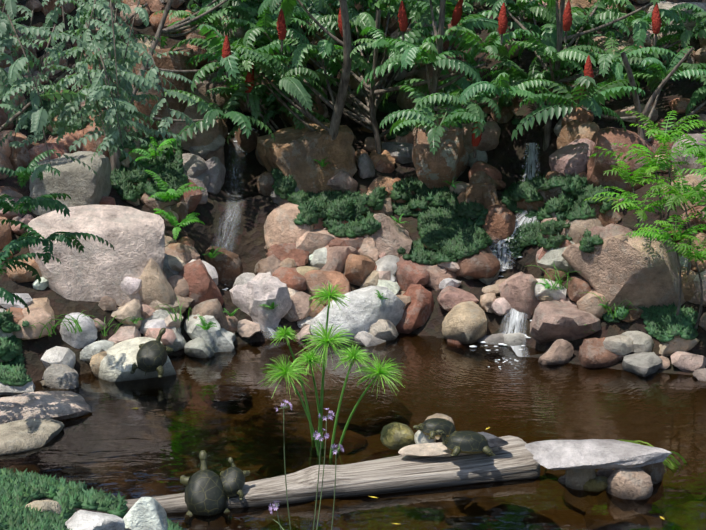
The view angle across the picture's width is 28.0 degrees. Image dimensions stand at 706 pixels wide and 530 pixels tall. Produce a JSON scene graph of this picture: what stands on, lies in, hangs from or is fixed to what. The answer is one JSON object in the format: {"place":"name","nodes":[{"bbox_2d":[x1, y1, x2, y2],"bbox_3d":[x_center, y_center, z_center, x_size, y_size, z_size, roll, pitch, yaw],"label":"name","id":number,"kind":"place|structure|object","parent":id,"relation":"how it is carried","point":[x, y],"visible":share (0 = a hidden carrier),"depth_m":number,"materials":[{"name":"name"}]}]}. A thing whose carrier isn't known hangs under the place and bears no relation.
{"place":"outdoors","nodes":[
{"label":"outdoors","id":0,"kind":"place"},
{"bbox_2d":[0,334,705,529],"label":"pond water","id":1,"kind":"structure","parent":0,"point":[219,408],"depth_m":9.15,"materials":[{"name":"brown liquid"}]},
{"bbox_2d":[260,281,405,457],"bbox_3d":[-0.125,0.666,8.695,0.908,1.056,0.662,0,13,-2],"label":"papyrus plant","id":2,"kind":"object","parent":1,"relation":"in","point":[285,370],"visible":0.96,"depth_m":8.60,"materials":[{"name":"green plant"}]},
{"bbox_2d":[212,113,540,356],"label":"stream waterfalls","id":3,"kind":"object","parent":1,"relation":"on","point":[515,319],"visible":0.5,"depth_m":11.90,"materials":[{"name":"white liquid"}]},
{"bbox_2d":[222,133,531,350],"bbox_3d":[0.086,-0.266,11.914,3.577,1.314,1.552,7,15,27],"label":"water foam","id":4,"kind":"object","parent":1,"relation":"on","point":[472,346],"visible":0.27,"depth_m":11.01,"materials":[{"name":"white"}]},
{"bbox_2d":[132,408,663,523],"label":"fallen leaves","id":5,"kind":"object","parent":1,"relation":"on","point":[376,497],"visible":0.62,"depth_m":7.99,"materials":[{"name":"yellow plant"}]},
{"bbox_2d":[0,0,705,518],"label":"terrain","id":6,"kind":"structure","parent":0,"point":[506,156],"depth_m":12.18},
{"bbox_2d":[268,400,343,529],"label":"garlic plant","id":7,"kind":"object","parent":6,"relation":"on","point":[317,482],"depth_m":6.25,"materials":[{"name":"purple plant"}]},
{"bbox_2d":[126,435,539,512],"bbox_3d":[-0.132,1.236,8.167,2.538,0.210,0.480,-4,14,-16],"label":"driftwood log","id":8,"kind":"object","parent":6,"relation":"on","point":[513,459],"visible":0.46,"depth_m":8.10,"materials":[{"name":"grey wood"}]},
{"bbox_2d":[180,450,228,515],"bbox_3d":[-0.815,1.235,7.850,0.273,0.440,0.126,-3,-31,-11],"label":"turtle","id":9,"kind":"object","parent":8,"relation":"on","point":[205,495],"visible":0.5,"depth_m":7.79,"materials":[{"name":"green"}]},
{"bbox_2d":[220,457,249,499],"bbox_3d":[-0.677,1.192,7.891,0.174,0.081,0.260,-3,46,16],"label":"turtle","id":10,"kind":"object","parent":8,"relation":"on","point":[232,477],"visible":0.81,"depth_m":7.85,"materials":[{"name":"green"}]},
{"bbox_2d":[25,413,671,529],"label":"rocks","id":11,"kind":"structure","parent":6,"relation":"on","point":[637,473],"depth_m":8.04,"materials":[{"name":"grey stone"}]},
{"bbox_2d":[413,418,456,438],"bbox_3d":[0.502,0.977,8.529,0.309,0.096,0.207,3,11,-23],"label":"turtle","id":12,"kind":"object","parent":11,"relation":"on","point":[430,427],"visible":0.88,"depth_m":8.47,"materials":[{"name":"green"}]},
{"bbox_2d":[436,430,494,456],"bbox_3d":[0.648,1.017,8.219,0.351,0.127,0.236,2,13,-10],"label":"turtle on stone","id":13,"kind":"object","parent":11,"relation":"on","point":[457,443],"visible":1,"depth_m":8.15,"materials":[{"name":"green"}]},
{"bbox_2d":[0,96,698,529],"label":"juniper groundcover","id":14,"kind":"object","parent":6,"relation":"on","point":[450,228],"visible":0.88,"depth_m":11.76,"materials":[{"name":"green plant"}]},
{"bbox_2d":[0,0,705,454],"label":"boulders","id":15,"kind":"object","parent":6,"relation":"on","point":[144,266],"visible":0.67,"depth_m":11.27,"materials":[{"name":"stone"}]},
{"bbox_2d":[130,328,172,377],"bbox_3d":[-1.436,0.621,10.131,0.254,0.129,0.396,7,44,8],"label":"turtle on rock","id":16,"kind":"object","parent":15,"relation":"on","point":[151,355],"visible":0.98,"depth_m":10.06,"materials":[{"name":"green"}]},
{"bbox_2d":[0,0,705,312],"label":"sumac leaves","id":17,"kind":"object","parent":6,"relation":"on","point":[262,18],"visible":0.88,"depth_m":12.25,"materials":[{"name":"green plant"}]},
{"bbox_2d":[0,0,705,329],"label":"tree branches","id":18,"kind":"object","parent":6,"relation":"on","point":[365,113],"visible":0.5,"depth_m":12.31,"materials":[{"name":"brown plant"}]},
{"bbox_2d":[0,0,197,181],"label":"tree foliage","id":19,"kind":"object","parent":18,"relation":"attached to","point":[98,90],"visible":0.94,"depth_m":8.24,"materials":[{"name":"green plant"}]},
{"bbox_2d":[128,111,705,330],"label":"fronds","id":20,"kind":"object","parent":18,"relation":"attached to","point":[699,153],"visible":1,"depth_m":10.48,"materials":[{"name":"green plant"}]},
{"bbox_2d":[222,0,661,146],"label":"sumac flower cones","id":21,"kind":"object","parent":18,"relation":"on","point":[456,18],"visible":0.81,"depth_m":12.02,"materials":[{"name":"red plant"}]},
{"bbox_2d":[27,157,686,469],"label":"grass tufts","id":22,"kind":"object","parent":6,"relation":"on","point":[556,283],"depth_m":10.63,"materials":[{"name":"green plant"}]}
]}

